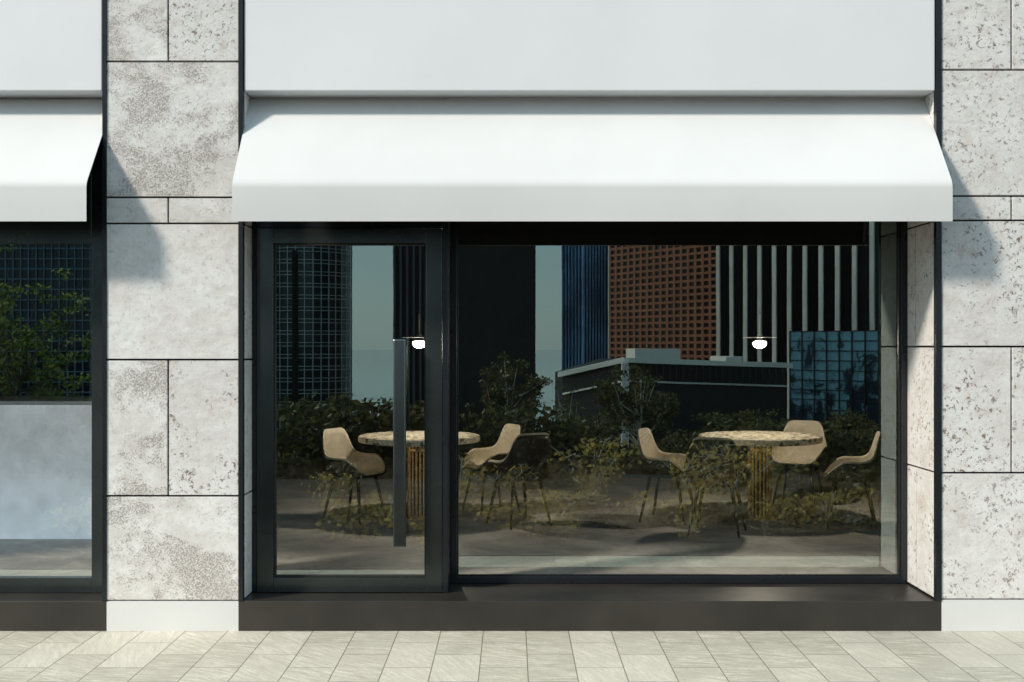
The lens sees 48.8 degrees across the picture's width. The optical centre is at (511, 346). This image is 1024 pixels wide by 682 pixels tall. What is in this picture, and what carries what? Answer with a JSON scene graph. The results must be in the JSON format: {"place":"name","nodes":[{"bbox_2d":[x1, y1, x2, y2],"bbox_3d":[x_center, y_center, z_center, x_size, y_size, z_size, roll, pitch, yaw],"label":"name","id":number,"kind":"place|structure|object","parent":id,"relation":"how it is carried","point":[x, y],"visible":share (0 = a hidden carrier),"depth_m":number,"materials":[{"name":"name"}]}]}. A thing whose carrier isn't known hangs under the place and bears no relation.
{"place":"outdoors","nodes":[
{"label":"outdoors","id":0,"kind":"place"},
{"bbox_2d":[0,458,896,575],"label":"floor","id":1,"kind":"structure","parent":0,"point":[594,508],"depth_m":9.67,"materials":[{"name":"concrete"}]},
{"bbox_2d":[0,396,91,538],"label":"counter","id":2,"kind":"object","parent":1,"relation":"on","point":[45,467],"depth_m":9.24,"materials":[{"name":"white laminate"}]},
{"bbox_2d":[321,428,386,524],"bbox_3d":[-1.435,1.165,10.253,0.516,0.830,0.549,0,0,27],"label":"chair","id":3,"kind":"object","parent":1,"relation":"on","point":[342,457],"visible":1,"depth_m":10.32,"materials":[{"name":"beige leather"}]},
{"bbox_2d":[358,431,479,520],"bbox_3d":[-0.855,1.196,10.400,1.120,0.762,1.120,0,0,0],"label":"table","id":4,"kind":"object","parent":1,"relation":"on","point":[415,471],"visible":0.63,"depth_m":10.30,"materials":[{"name":"stone"}]},
{"bbox_2d":[462,424,521,515],"bbox_3d":[-0.195,1.165,10.803,0.516,0.830,0.549,0,0,-27],"label":"chair","id":5,"kind":"object","parent":1,"relation":"on","point":[476,459],"visible":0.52,"depth_m":10.95,"materials":[{"name":"brown leather"}]},
{"bbox_2d":[486,433,552,529],"bbox_3d":[0.063,1.165,9.995,0.549,0.830,0.516,0,0,-32],"label":"chair","id":6,"kind":"object","parent":1,"relation":"on","point":[528,457],"visible":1,"depth_m":9.78,"materials":[{"name":"black plastic"}]},
{"bbox_2d":[637,428,696,524],"bbox_3d":[1.415,1.165,10.252,0.516,0.830,0.549,0,0,24],"label":"chair","id":7,"kind":"object","parent":1,"relation":"on","point":[654,461],"visible":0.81,"depth_m":10.15,"materials":[{"name":"brown leather"}]},
{"bbox_2d":[684,437,750,537],"bbox_3d":[1.738,1.165,9.544,0.549,0.830,0.516,0,0,19],"label":"chair","id":8,"kind":"object","parent":1,"relation":"on","point":[713,462],"visible":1,"depth_m":9.32,"materials":[{"name":"plastic"}]},
{"bbox_2d":[698,431,822,520],"bbox_3d":[2.285,1.196,10.400,1.120,0.762,1.120,0,0,0],"label":"table","id":9,"kind":"object","parent":1,"relation":"on","point":[760,444],"visible":0.94,"depth_m":10.31,"materials":[{"name":"stone"}]},
{"bbox_2d":[772,420,827,508],"bbox_3d":[2.863,1.165,11.255,0.549,0.830,0.516,0,0,28],"label":"chair","id":10,"kind":"object","parent":1,"relation":"on","point":[811,456],"visible":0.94,"depth_m":11.40,"materials":[{"name":"brown leather"}]},
{"bbox_2d":[821,431,882,529],"bbox_3d":[2.996,1.165,9.949,0.516,0.830,0.549,0,0,14],"label":"chair","id":11,"kind":"object","parent":1,"relation":"on","point":[865,469],"visible":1,"depth_m":9.73,"materials":[{"name":"brown leather"}]},
{"bbox_2d":[0,0,1023,630],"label":"building","id":12,"kind":"structure","parent":0,"point":[186,334],"depth_m":7.00,"materials":[{"name":"stone"}]},
{"bbox_2d":[0,99,101,220],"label":"awning","id":13,"kind":"object","parent":12,"relation":"attached to","point":[48,149],"visible":0.94,"depth_m":6.87,"materials":[{"name":"fabric"}]},
{"bbox_2d":[0,138,101,592],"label":"window","id":14,"kind":"structure","parent":12,"relation":"in","point":[89,231],"depth_m":7.22,"materials":[{"name":"metal"}]},
{"bbox_2d":[257,228,441,591],"bbox_3d":[-1.041,0.408,7.200,1.185,2.332,0.170,0,0,0],"label":"door","id":15,"kind":"structure","parent":12,"relation":"in","point":[268,239],"depth_m":7.22,"materials":[{"name":"metal"}]},
{"bbox_2d":[402,246,423,347],"bbox_3d":[-0.855,-0.787,10.400,0.320,1.597,0.320,0,0,0],"label":"pendant lamp","id":16,"kind":"object","parent":12,"relation":"hanging from","point":[418,340],"visible":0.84,"depth_m":10.37,"materials":[{"name":"white glass"}]},
{"bbox_2d":[252,221,906,592],"bbox_3d":[0.481,-0.006,7.402,4.300,3.165,0.355,0,0,0],"label":"window","id":17,"kind":"structure","parent":12,"relation":"in","point":[450,229],"depth_m":7.50,"materials":[{"name":"black metal"}]},
{"bbox_2d":[232,99,952,220],"bbox_3d":[0.479,-1.163,6.966,4.301,0.831,0.474,0,0,0],"label":"awning","id":18,"kind":"object","parent":12,"relation":"attached to","point":[590,159],"visible":1,"depth_m":6.84,"materials":[{"name":"fabric"}]},
{"bbox_2d":[742,314,777,347],"bbox_3d":[2.285,-0.787,10.400,0.320,1.597,0.320,0,0,0],"label":"pendant lamp","id":19,"kind":"object","parent":12,"relation":"hanging from","point":[759,339],"visible":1,"depth_m":10.36,"materials":[{"name":"white glass"}]},
{"bbox_2d":[0,631,1023,681],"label":"pavement","id":20,"kind":"structure","parent":0,"point":[511,656],"depth_m":6.42,"materials":[{"name":"stone"}]}
]}

